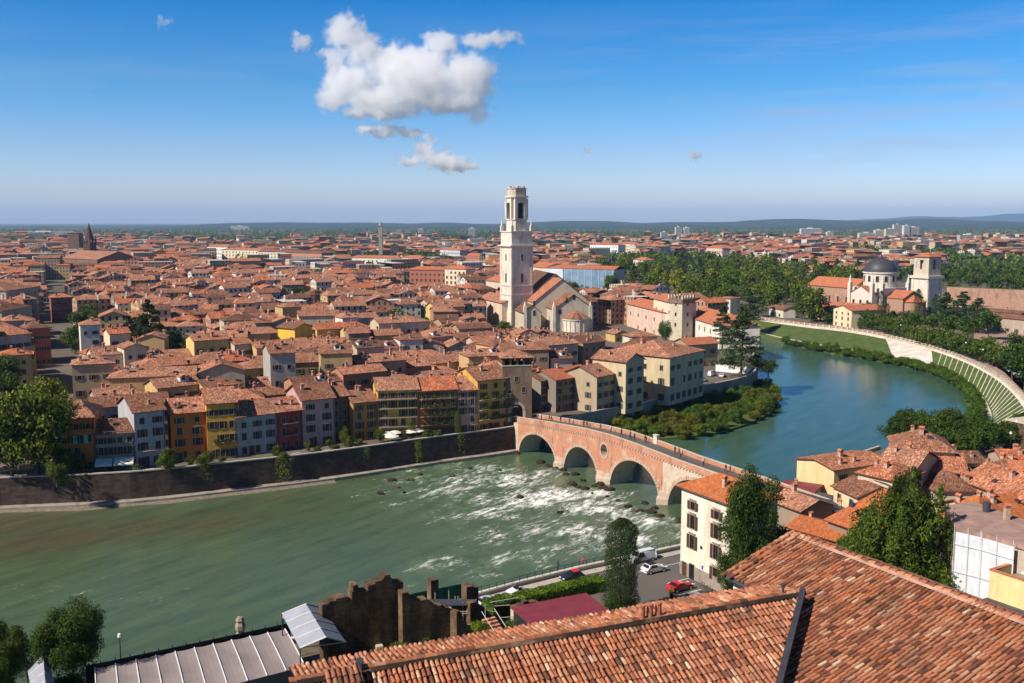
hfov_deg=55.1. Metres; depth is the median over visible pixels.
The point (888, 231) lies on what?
tower block
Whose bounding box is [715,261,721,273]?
cedar tree
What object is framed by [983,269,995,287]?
broadleaf tree
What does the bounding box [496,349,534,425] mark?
gate tower
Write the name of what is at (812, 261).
broadleaf tree
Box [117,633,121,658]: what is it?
street lamp
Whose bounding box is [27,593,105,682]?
broadleaf tree
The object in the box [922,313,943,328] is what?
broadleaf tree
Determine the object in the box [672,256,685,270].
broadleaf tree
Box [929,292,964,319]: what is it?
cedar tree
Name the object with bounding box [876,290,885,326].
cypress tree
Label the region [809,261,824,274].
broadleaf tree
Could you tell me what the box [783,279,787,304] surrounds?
cypress tree
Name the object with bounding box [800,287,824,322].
broadleaf tree
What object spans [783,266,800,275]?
broadleaf tree
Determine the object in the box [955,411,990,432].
broadleaf tree
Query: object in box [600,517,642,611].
cypress tree
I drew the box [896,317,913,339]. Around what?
broadleaf tree
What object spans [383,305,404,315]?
broadleaf tree
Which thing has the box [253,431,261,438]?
window
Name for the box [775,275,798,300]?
broadleaf tree
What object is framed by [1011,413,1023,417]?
broadleaf tree
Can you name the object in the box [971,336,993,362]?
broadleaf tree
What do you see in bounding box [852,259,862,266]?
cedar tree
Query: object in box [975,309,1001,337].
broadleaf tree
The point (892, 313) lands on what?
broadleaf tree
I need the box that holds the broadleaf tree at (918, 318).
[905,310,924,326]
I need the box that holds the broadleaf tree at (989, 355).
[985,344,1001,366]
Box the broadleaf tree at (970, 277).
[961,272,975,286]
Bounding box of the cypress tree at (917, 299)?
[913,288,922,314]
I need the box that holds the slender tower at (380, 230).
[378,221,382,254]
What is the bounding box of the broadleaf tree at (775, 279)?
[762,274,781,303]
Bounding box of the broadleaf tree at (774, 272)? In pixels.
[765,266,778,277]
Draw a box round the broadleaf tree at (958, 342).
[951,332,972,354]
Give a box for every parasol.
[385,434,398,437]
[390,430,400,440]
[405,430,416,432]
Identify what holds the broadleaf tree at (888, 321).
on the promenade road at (1001, 371)
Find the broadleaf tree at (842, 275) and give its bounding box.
[829,267,854,277]
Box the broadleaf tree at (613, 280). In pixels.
[602,273,622,288]
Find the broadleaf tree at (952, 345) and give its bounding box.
[948,332,964,352]
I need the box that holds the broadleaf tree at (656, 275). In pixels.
[647,271,660,283]
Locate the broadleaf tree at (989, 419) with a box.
[969,416,997,455]
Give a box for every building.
[207,244,235,258]
[221,247,264,258]
[257,249,296,258]
[285,250,332,258]
[288,583,806,682]
[350,255,401,263]
[401,255,427,258]
[409,266,445,284]
[439,248,467,255]
[444,263,476,285]
[456,282,479,289]
[465,252,479,260]
[545,265,624,287]
[590,242,625,252]
[619,242,640,251]
[633,256,654,273]
[706,246,728,258]
[720,530,1023,682]
[942,501,1023,598]
[984,563,1023,613]
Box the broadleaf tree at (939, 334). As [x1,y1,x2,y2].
[935,326,952,350]
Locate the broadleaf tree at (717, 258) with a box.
[714,256,721,265]
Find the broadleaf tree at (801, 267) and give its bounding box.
[792,259,807,274]
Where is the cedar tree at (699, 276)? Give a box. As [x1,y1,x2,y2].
[694,268,710,291]
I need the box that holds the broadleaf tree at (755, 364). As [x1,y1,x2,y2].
[747,353,764,376]
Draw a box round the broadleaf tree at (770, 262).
[761,254,773,266]
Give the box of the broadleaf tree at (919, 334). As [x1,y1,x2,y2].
[912,326,927,344]
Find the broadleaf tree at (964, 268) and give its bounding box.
[961,266,971,285]
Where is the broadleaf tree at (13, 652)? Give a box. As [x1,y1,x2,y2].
[0,619,38,682]
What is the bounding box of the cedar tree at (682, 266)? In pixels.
[675,263,689,291]
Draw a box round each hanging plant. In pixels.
[273,458,297,482]
[362,447,369,461]
[413,440,422,463]
[456,434,469,456]
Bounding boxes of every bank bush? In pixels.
[784,337,790,344]
[813,345,822,351]
[823,345,833,351]
[835,347,842,353]
[839,351,850,355]
[852,345,860,351]
[861,349,871,353]
[866,355,874,360]
[878,354,888,362]
[882,358,892,363]
[892,358,901,365]
[900,359,909,366]
[908,361,920,369]
[927,362,936,371]
[935,366,949,372]
[942,370,957,377]
[950,374,964,383]
[954,377,964,388]
[959,384,972,392]
[960,381,976,389]
[963,387,978,392]
[964,396,983,402]
[964,408,979,413]
[965,403,979,410]
[966,390,980,396]
[969,395,985,402]
[969,407,987,415]
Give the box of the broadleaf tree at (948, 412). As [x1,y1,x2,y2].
[931,406,960,426]
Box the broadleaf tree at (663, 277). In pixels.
[659,270,669,286]
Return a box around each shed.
[511,593,609,625]
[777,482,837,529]
[779,478,823,492]
[797,491,844,513]
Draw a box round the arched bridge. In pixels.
[514,414,828,504]
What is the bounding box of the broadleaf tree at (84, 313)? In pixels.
[67,301,100,327]
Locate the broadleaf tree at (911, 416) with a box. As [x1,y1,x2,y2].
[907,412,930,427]
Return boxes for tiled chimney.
[325,664,363,682]
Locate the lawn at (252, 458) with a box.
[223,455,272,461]
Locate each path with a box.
[760,320,1023,407]
[760,332,991,417]
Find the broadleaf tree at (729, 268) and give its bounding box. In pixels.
[722,263,741,275]
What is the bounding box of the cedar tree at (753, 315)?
[737,289,763,320]
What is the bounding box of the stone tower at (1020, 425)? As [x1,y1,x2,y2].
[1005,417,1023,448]
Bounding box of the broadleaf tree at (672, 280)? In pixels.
[669,268,684,293]
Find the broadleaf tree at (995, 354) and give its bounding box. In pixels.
[992,345,1006,368]
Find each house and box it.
[0,281,39,315]
[0,300,31,317]
[0,315,24,327]
[0,321,32,350]
[0,345,32,385]
[18,320,51,364]
[26,349,34,386]
[31,337,36,381]
[48,293,72,321]
[58,397,102,472]
[62,250,132,263]
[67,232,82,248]
[70,354,115,400]
[77,317,100,350]
[78,345,93,356]
[86,342,122,367]
[87,389,168,447]
[88,383,144,396]
[93,417,135,470]
[96,340,134,349]
[100,325,116,345]
[102,324,130,345]
[106,364,197,390]
[114,365,126,370]
[115,389,166,467]
[116,338,146,367]
[129,353,187,367]
[138,329,169,352]
[143,373,198,395]
[145,347,191,357]
[164,396,206,461]
[169,391,198,397]
[184,330,229,355]
[186,350,226,365]
[195,376,244,391]
[196,327,247,337]
[197,354,245,387]
[199,383,237,458]
[202,349,237,355]
[206,321,219,330]
[219,314,259,329]
[221,321,255,329]
[221,349,252,362]
[229,333,251,357]
[234,324,277,339]
[234,397,276,456]
[235,385,264,400]
[237,355,263,377]
[243,324,270,341]
[245,376,271,388]
[250,337,308,355]
[250,355,262,359]
[250,382,285,397]
[251,317,272,327]
[257,311,279,318]
[261,340,296,387]
[265,395,303,450]
[272,314,297,329]
[273,337,328,350]
[274,301,301,318]
[275,319,313,338]
[282,370,342,388]
[284,381,336,447]
[295,349,318,375]
[296,306,343,323]
[297,344,321,352]
[311,319,369,336]
[312,332,338,338]
[312,334,330,341]
[317,340,353,373]
[319,335,348,342]
[328,378,350,440]
[329,361,387,390]
[334,311,358,321]
[339,325,370,336]
[343,325,370,340]
[347,385,378,441]
[348,336,385,354]
[349,310,378,324]
[352,348,406,374]
[369,314,430,334]
[370,325,403,340]
[371,371,419,437]
[381,340,398,351]
[382,312,409,316]
[384,346,428,357]
[386,372,407,376]
[392,332,423,349]
[403,354,431,375]
[405,349,458,370]
[412,365,453,376]
[414,346,442,354]
[417,372,458,436]
[419,325,453,332]
[421,328,452,341]
[423,336,443,351]
[426,299,465,318]
[429,304,458,323]
[431,360,460,371]
[433,314,458,325]
[441,338,467,352]
[447,317,485,327]
[450,331,488,343]
[451,320,492,332]
[452,363,513,429]
[454,371,479,431]
[457,346,501,368]
[458,313,480,321]
[459,310,484,320]
[462,341,480,349]
[465,333,508,343]
[473,357,516,405]
[474,337,506,348]
[478,359,497,365]
[482,292,507,325]
[484,327,505,335]
[485,274,499,288]
[492,329,511,336]
[495,339,549,369]
[503,333,531,341]
[510,326,542,336]
[517,359,541,405]
[526,333,551,339]
[530,326,553,335]
[531,336,579,364]
[532,373,547,411]
[533,262,559,270]
[534,363,581,412]
[539,327,561,335]
[541,334,572,338]
[549,348,573,368]
[564,360,614,411]
[567,335,604,364]
[573,334,603,340]
[590,349,646,413]
[605,327,626,341]
[611,338,705,405]
[613,335,653,348]
[621,328,658,342]
[626,298,666,335]
[652,293,696,338]
[673,335,719,365]
[675,473,784,591]
[693,307,760,348]
[722,296,741,315]
[769,304,796,317]
[785,511,842,544]
[793,448,879,494]
[805,301,861,319]
[823,488,942,552]
[830,475,900,507]
[833,304,887,327]
[854,458,926,497]
[879,442,940,506]
[886,425,957,455]
[923,471,976,502]
[929,445,968,476]
[931,487,1023,518]
[939,490,1012,546]
[952,444,985,471]
[968,452,1009,469]
[968,461,1023,503]
[978,307,1023,314]
[985,443,1023,461]
[986,313,1023,333]
[999,451,1023,472]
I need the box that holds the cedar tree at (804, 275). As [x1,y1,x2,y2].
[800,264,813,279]
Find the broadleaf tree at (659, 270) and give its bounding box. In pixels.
[651,263,664,280]
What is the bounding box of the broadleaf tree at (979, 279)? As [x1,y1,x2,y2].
[974,274,985,286]
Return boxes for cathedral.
[514,270,593,331]
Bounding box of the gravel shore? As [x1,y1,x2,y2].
[0,480,335,512]
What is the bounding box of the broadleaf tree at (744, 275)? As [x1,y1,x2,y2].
[738,267,756,288]
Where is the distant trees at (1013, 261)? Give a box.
[0,227,1023,296]
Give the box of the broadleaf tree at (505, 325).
[495,321,512,328]
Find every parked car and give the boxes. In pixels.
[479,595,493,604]
[506,583,525,592]
[559,568,584,580]
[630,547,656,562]
[641,561,666,574]
[666,580,693,593]
[683,591,704,597]
[707,370,716,376]
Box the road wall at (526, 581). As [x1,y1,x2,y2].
[53,544,680,681]
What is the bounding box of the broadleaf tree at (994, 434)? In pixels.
[973,422,1009,457]
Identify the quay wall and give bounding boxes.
[0,425,513,505]
[545,369,757,446]
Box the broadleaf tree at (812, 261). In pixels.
[807,257,816,265]
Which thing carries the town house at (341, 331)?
on the ground at (60, 366)
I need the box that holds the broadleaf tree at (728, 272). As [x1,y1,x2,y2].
[721,268,739,289]
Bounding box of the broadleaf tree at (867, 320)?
[862,313,874,329]
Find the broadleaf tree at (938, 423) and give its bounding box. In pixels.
[910,408,951,431]
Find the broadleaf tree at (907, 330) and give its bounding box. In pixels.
[901,321,917,338]
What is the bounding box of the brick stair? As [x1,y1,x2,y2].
[482,609,505,631]
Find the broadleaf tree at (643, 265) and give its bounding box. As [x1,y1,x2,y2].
[637,260,649,281]
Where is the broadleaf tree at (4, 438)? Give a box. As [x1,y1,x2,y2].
[0,391,40,475]
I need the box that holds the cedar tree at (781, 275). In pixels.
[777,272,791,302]
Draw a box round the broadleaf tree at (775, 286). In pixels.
[762,280,787,304]
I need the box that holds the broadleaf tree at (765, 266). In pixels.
[758,261,773,268]
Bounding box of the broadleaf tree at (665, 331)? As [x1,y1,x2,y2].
[658,320,671,340]
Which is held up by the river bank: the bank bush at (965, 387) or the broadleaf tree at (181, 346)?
the bank bush at (965, 387)
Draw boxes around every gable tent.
[26,654,53,682]
[281,603,346,665]
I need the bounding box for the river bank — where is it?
[751,320,1023,424]
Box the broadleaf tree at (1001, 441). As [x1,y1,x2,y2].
[991,421,1008,447]
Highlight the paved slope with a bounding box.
[886,338,932,363]
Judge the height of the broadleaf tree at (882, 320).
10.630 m
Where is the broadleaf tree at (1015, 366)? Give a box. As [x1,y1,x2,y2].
[1004,355,1023,391]
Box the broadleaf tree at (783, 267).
[779,263,796,273]
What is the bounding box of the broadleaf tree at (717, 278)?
[708,277,720,296]
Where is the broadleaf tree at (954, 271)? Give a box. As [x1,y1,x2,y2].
[952,267,960,283]
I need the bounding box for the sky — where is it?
[0,0,1023,223]
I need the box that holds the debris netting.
[412,582,467,598]
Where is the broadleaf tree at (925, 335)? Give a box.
[920,327,937,345]
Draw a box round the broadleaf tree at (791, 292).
[788,278,805,303]
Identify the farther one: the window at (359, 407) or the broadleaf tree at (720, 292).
the broadleaf tree at (720, 292)
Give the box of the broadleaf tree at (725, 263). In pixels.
[719,261,730,270]
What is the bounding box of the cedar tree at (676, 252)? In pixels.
[669,248,680,260]
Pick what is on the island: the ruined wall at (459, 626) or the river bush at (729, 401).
the river bush at (729, 401)
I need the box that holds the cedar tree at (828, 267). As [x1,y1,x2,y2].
[818,261,833,275]
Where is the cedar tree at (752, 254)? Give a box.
[744,251,755,264]
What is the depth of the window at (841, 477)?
200.05 m
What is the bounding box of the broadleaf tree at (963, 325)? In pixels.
[955,316,981,337]
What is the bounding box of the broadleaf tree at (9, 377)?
[1,370,36,437]
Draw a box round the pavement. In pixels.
[449,550,679,607]
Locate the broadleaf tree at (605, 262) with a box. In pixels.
[596,258,610,265]
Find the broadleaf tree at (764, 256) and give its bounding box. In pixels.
[759,253,771,259]
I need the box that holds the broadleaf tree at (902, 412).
[894,406,919,431]
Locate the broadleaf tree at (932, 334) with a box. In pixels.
[926,325,945,346]
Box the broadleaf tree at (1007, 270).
[1001,266,1015,274]
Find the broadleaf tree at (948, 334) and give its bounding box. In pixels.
[938,331,956,351]
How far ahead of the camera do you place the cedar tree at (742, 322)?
355.56 m
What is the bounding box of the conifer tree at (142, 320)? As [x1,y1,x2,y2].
[130,299,173,340]
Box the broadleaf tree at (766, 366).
[757,358,778,380]
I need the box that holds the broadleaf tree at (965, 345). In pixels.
[961,336,975,357]
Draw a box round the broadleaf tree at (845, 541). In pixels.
[836,521,880,559]
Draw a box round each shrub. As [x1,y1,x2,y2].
[44,460,68,486]
[53,447,76,473]
[70,450,86,472]
[129,463,139,469]
[155,447,179,472]
[184,456,194,464]
[195,450,215,470]
[217,455,225,461]
[270,445,283,455]
[276,451,287,460]
[304,440,310,451]
[312,445,322,451]
[325,439,334,446]
[331,444,339,448]
[339,426,350,445]
[343,436,354,447]
[354,438,362,445]
[374,428,385,440]
[388,640,408,649]
[400,430,408,439]
[408,419,415,438]
[420,429,434,436]
[432,429,441,435]
[454,411,461,432]
[468,620,480,631]
[473,621,489,633]
[499,618,513,630]
[715,550,738,589]
[777,524,788,535]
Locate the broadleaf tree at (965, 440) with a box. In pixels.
[950,427,986,449]
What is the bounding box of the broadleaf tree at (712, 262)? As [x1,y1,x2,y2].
[705,259,715,267]
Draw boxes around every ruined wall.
[318,571,402,661]
[375,644,382,649]
[398,589,449,645]
[427,577,438,598]
[439,602,465,620]
[448,608,470,638]
[461,583,478,602]
[466,599,492,623]
[510,599,537,618]
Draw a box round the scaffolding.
[428,593,517,624]
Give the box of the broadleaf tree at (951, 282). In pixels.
[947,279,960,286]
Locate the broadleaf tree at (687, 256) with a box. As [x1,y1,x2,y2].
[684,253,692,265]
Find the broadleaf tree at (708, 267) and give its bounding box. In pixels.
[704,263,720,272]
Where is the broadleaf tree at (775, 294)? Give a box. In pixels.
[764,286,785,304]
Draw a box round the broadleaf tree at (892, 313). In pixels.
[889,310,898,318]
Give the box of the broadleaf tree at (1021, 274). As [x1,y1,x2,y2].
[1014,269,1023,288]
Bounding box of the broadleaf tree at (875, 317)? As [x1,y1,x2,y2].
[870,313,885,331]
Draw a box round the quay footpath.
[0,449,517,509]
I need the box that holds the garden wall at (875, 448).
[863,445,880,451]
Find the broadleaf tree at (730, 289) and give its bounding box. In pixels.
[722,279,738,296]
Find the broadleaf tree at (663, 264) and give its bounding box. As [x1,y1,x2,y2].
[658,259,670,269]
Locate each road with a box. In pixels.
[547,573,601,595]
[759,315,1023,393]
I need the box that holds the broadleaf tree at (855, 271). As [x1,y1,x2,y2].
[845,264,863,277]
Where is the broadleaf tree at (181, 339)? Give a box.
[169,336,185,348]
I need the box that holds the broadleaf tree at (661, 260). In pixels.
[657,255,668,265]
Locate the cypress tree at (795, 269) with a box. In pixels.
[794,263,798,275]
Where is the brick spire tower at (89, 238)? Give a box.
[82,223,96,250]
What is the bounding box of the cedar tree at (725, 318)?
[712,306,731,351]
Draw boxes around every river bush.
[610,416,622,427]
[617,413,625,420]
[620,417,633,427]
[623,425,635,430]
[633,419,649,433]
[634,411,642,419]
[637,415,651,422]
[644,411,656,423]
[646,425,661,435]
[650,403,664,419]
[658,410,673,424]
[659,422,670,435]
[666,407,678,412]
[666,421,677,432]
[667,416,681,422]
[669,409,684,419]
[670,423,686,434]
[674,403,684,410]
[674,428,693,438]
[678,406,690,412]
[681,407,701,416]
[683,399,696,403]
[685,412,694,419]
[686,414,697,431]
[691,404,705,414]
[692,423,706,434]
[694,396,708,404]
[694,413,704,423]
[700,409,710,421]
[701,404,711,416]
[704,403,712,413]
[706,417,722,431]
[708,389,719,404]
[712,404,724,417]
[714,396,726,404]
[718,412,729,423]
[718,422,728,429]
[726,391,739,400]
[726,399,737,402]
[727,407,747,423]
[730,401,742,409]
[734,399,746,407]
[738,385,750,392]
[739,392,752,399]
[741,396,755,408]
[744,405,755,414]
[745,390,755,398]
[746,409,761,418]
[747,400,758,410]
[750,387,759,398]
[755,401,768,415]
[756,387,769,392]
[759,395,775,411]
[761,378,772,386]
[766,382,773,390]
[769,384,780,393]
[769,393,784,401]
[772,395,778,404]
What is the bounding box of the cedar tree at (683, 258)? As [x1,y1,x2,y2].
[670,254,690,272]
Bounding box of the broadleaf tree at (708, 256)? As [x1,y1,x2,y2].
[701,253,714,261]
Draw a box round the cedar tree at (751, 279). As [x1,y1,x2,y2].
[739,275,756,296]
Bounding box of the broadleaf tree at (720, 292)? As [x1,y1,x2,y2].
[713,284,727,296]
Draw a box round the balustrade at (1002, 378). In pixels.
[759,317,1023,400]
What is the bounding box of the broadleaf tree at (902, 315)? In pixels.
[897,310,912,319]
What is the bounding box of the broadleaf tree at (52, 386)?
[31,375,70,408]
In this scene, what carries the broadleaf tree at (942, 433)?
on the ground at (60, 366)
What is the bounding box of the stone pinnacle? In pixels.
[235,616,245,633]
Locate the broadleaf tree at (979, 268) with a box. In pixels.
[975,262,988,274]
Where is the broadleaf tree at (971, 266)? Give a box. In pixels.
[967,263,976,275]
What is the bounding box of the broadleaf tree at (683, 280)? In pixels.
[676,269,696,292]
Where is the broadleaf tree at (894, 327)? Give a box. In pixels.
[888,316,900,335]
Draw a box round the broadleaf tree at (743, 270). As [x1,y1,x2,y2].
[738,265,751,275]
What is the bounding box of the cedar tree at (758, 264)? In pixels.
[753,260,764,280]
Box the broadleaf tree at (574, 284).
[569,281,579,287]
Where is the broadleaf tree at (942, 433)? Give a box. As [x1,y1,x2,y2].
[926,426,954,444]
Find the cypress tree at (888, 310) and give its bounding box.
[884,303,890,316]
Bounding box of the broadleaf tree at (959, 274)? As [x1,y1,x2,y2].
[954,269,966,284]
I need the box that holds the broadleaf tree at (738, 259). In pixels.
[728,254,743,266]
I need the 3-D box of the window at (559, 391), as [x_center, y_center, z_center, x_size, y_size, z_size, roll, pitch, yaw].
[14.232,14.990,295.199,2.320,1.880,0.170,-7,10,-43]
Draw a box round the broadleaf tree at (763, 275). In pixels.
[755,266,771,280]
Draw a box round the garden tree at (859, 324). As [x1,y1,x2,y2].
[856,322,864,328]
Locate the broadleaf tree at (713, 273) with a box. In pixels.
[703,268,720,280]
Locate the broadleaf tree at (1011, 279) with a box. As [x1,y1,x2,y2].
[1002,273,1021,288]
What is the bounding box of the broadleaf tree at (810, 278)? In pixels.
[804,274,817,283]
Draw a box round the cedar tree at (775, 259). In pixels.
[771,255,778,269]
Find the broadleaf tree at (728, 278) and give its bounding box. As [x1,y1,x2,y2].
[716,272,739,292]
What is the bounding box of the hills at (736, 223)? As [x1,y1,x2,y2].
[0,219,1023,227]
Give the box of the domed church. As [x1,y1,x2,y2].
[808,254,926,318]
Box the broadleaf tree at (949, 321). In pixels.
[939,313,959,330]
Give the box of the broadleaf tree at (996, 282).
[986,278,1000,287]
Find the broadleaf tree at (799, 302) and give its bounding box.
[792,290,809,318]
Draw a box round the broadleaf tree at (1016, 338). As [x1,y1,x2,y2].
[1002,331,1023,345]
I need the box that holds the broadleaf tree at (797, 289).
[792,279,814,309]
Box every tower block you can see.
[14,231,75,234]
[231,226,248,229]
[469,227,474,237]
[660,231,667,238]
[675,226,681,236]
[683,227,688,234]
[799,228,820,234]
[857,232,874,237]
[873,229,882,236]
[884,228,894,236]
[892,224,901,232]
[902,225,910,235]
[910,226,918,235]
[957,234,973,239]
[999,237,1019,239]
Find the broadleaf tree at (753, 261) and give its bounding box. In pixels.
[749,256,760,270]
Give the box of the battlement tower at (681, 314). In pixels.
[668,294,694,340]
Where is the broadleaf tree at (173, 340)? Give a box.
[150,327,186,348]
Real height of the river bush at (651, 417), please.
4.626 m
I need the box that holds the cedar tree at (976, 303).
[962,298,997,332]
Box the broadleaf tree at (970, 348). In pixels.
[967,339,980,360]
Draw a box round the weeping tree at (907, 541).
[843,465,963,590]
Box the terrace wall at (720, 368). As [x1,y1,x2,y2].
[716,364,752,373]
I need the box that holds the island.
[633,386,776,439]
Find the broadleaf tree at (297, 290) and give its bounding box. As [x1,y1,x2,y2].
[289,285,309,293]
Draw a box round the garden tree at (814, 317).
[808,309,822,320]
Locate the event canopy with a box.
[94,628,303,682]
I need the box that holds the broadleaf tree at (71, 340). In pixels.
[56,326,79,353]
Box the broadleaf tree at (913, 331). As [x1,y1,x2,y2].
[909,325,921,341]
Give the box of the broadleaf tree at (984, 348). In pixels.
[978,338,998,364]
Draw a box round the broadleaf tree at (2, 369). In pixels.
[0,362,6,378]
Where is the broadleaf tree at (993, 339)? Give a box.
[982,336,1002,345]
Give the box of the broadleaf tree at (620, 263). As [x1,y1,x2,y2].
[616,259,627,273]
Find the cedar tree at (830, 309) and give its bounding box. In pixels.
[806,288,833,320]
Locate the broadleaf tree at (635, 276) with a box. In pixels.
[628,267,640,281]
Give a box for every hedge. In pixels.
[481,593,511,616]
[502,574,607,603]
[603,596,635,609]
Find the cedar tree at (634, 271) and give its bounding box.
[626,264,641,282]
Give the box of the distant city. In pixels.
[0,231,1023,336]
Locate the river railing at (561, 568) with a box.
[478,540,679,589]
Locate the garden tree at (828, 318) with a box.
[820,314,832,323]
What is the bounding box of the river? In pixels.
[0,333,1021,682]
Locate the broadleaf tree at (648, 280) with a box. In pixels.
[643,275,658,284]
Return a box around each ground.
[0,224,1023,682]
[301,615,509,664]
[599,555,714,605]
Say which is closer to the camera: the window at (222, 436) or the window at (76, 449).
the window at (76, 449)
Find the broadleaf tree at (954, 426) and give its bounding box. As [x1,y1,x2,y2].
[942,412,971,449]
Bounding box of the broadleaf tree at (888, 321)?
[884,315,895,335]
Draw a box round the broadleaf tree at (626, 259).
[615,254,630,269]
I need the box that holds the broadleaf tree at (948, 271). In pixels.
[941,266,952,287]
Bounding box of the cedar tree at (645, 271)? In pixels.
[638,268,649,282]
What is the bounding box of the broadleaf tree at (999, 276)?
[991,273,1006,287]
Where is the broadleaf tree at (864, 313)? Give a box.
[857,309,869,327]
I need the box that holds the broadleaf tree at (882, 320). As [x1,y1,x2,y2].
[875,314,891,333]
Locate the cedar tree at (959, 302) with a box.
[942,291,977,319]
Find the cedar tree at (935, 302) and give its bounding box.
[925,293,944,317]
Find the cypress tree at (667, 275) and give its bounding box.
[665,266,670,292]
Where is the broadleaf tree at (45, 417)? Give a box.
[0,380,73,474]
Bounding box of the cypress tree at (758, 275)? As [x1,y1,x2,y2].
[755,270,760,283]
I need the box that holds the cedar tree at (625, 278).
[621,265,630,282]
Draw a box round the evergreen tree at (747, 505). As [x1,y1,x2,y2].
[717,462,783,584]
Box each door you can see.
[107,461,113,469]
[144,456,149,466]
[181,451,186,460]
[249,445,254,454]
[284,440,288,449]
[312,437,316,446]
[682,561,686,575]
[689,563,693,579]
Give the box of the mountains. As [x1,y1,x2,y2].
[849,213,1023,221]
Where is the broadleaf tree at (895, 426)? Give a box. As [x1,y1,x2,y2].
[876,414,910,438]
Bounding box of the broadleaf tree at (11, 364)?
[0,352,23,381]
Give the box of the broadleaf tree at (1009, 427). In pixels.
[999,420,1020,448]
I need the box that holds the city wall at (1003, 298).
[947,286,1023,310]
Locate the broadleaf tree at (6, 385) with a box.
[0,375,28,408]
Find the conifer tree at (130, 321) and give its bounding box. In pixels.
[119,315,139,334]
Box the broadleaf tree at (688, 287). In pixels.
[681,281,697,292]
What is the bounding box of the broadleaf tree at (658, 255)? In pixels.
[652,252,661,262]
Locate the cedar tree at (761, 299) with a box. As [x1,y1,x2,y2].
[751,291,770,314]
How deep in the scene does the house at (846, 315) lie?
535.39 m
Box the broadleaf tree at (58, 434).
[45,394,77,462]
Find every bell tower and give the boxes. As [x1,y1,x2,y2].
[498,186,534,326]
[909,252,943,313]
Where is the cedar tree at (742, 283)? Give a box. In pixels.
[734,278,746,300]
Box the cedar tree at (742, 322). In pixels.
[710,306,766,376]
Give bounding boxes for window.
[24,342,30,346]
[45,346,51,350]
[59,435,69,443]
[70,423,81,429]
[71,434,81,442]
[74,447,80,452]
[75,375,83,380]
[76,390,84,396]
[76,434,84,443]
[83,423,93,429]
[85,461,94,469]
[86,434,91,441]
[89,374,97,379]
[95,438,104,444]
[96,447,106,455]
[105,437,115,443]
[105,447,114,454]
[115,446,125,454]
[117,436,122,443]
[126,436,132,442]
[126,445,135,453]
[137,429,147,437]
[138,354,144,358]
[138,442,147,450]
[138,457,148,465]
[139,417,144,424]
[152,416,161,422]
[152,427,162,435]
[154,455,161,463]
[155,440,160,448]
[174,417,183,423]
[175,439,184,446]
[176,452,185,459]
[177,427,182,435]
[190,391,197,394]
[192,426,202,433]
[193,437,202,445]
[194,416,199,422]
[206,410,216,416]
[207,421,216,429]
[216,409,225,415]
[217,421,226,428]
[217,434,226,439]
[218,449,227,456]
[226,408,235,414]
[227,433,236,440]
[228,448,237,455]
[229,420,234,427]
[241,422,246,428]
[242,432,246,440]
[242,446,246,454]
[253,420,261,426]
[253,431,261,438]
[255,445,260,452]
[266,418,274,424]
[266,429,274,436]
[266,443,274,450]
[273,365,280,369]
[275,380,279,386]
[281,417,285,423]
[281,427,286,435]
[293,415,297,421]
[294,426,298,433]
[294,439,298,446]
[296,369,303,373]
[306,404,314,410]
[306,414,314,421]
[306,425,314,432]
[322,412,330,419]
[323,423,331,430]
[323,436,331,443]
[324,402,328,408]
[325,364,332,368]
[335,420,338,427]
[342,400,346,405]
[342,409,346,416]
[342,419,346,426]
[347,380,354,385]
[355,405,363,410]
[355,421,363,428]
[356,432,363,438]
[357,412,361,419]
[361,379,368,384]
[367,404,374,409]
[367,411,374,418]
[367,420,375,427]
[367,431,374,438]
[378,393,386,398]
[378,401,386,407]
[378,410,386,417]
[379,419,387,426]
[388,393,396,398]
[389,400,396,407]
[389,419,397,425]
[399,392,406,397]
[399,400,407,407]
[399,409,407,416]
[401,418,405,425]
[409,392,416,397]
[409,400,416,406]
[409,409,416,415]
[419,393,427,398]
[419,400,427,407]
[429,392,437,397]
[429,400,437,406]
[429,408,437,415]
[439,416,446,423]
[439,426,446,433]
[448,407,455,414]
[448,416,454,422]
[449,426,455,432]
[459,392,466,397]
[459,399,466,405]
[459,407,466,414]
[468,391,475,397]
[468,398,475,405]
[468,407,475,413]
[468,425,475,430]
[470,415,474,421]
[480,384,486,389]
[480,392,487,399]
[480,402,487,408]
[480,412,487,419]
[480,423,487,429]
[492,391,498,397]
[492,401,498,407]
[492,411,498,417]
[492,422,498,428]
[514,376,518,381]
[541,395,546,401]
[541,404,546,410]
[542,388,546,394]
[557,388,561,394]
[563,395,568,400]
[585,392,590,397]
[585,404,590,410]
[616,403,622,408]
[617,386,622,391]
[628,389,632,395]
[643,391,647,398]
[658,378,663,384]
[658,393,663,400]
[686,532,696,550]
[687,498,697,511]
[687,511,696,530]
[709,564,719,582]
[710,521,721,540]
[710,541,720,560]
[711,507,721,520]
[839,474,847,480]
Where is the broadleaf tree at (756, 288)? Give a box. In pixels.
[749,282,763,299]
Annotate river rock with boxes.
[387,478,396,481]
[536,459,544,463]
[566,481,577,485]
[580,486,589,489]
[595,481,604,485]
[604,487,615,490]
[644,509,656,513]
[653,513,664,517]
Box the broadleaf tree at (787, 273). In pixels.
[783,271,797,296]
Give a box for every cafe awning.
[95,458,112,471]
[113,456,133,470]
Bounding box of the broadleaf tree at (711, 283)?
[697,276,717,297]
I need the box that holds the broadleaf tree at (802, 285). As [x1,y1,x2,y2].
[797,280,809,286]
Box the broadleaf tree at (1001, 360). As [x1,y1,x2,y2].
[997,349,1009,368]
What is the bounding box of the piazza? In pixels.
[974,330,1023,389]
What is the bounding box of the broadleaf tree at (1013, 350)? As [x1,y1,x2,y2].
[998,343,1023,379]
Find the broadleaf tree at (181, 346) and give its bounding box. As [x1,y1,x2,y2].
[175,342,185,348]

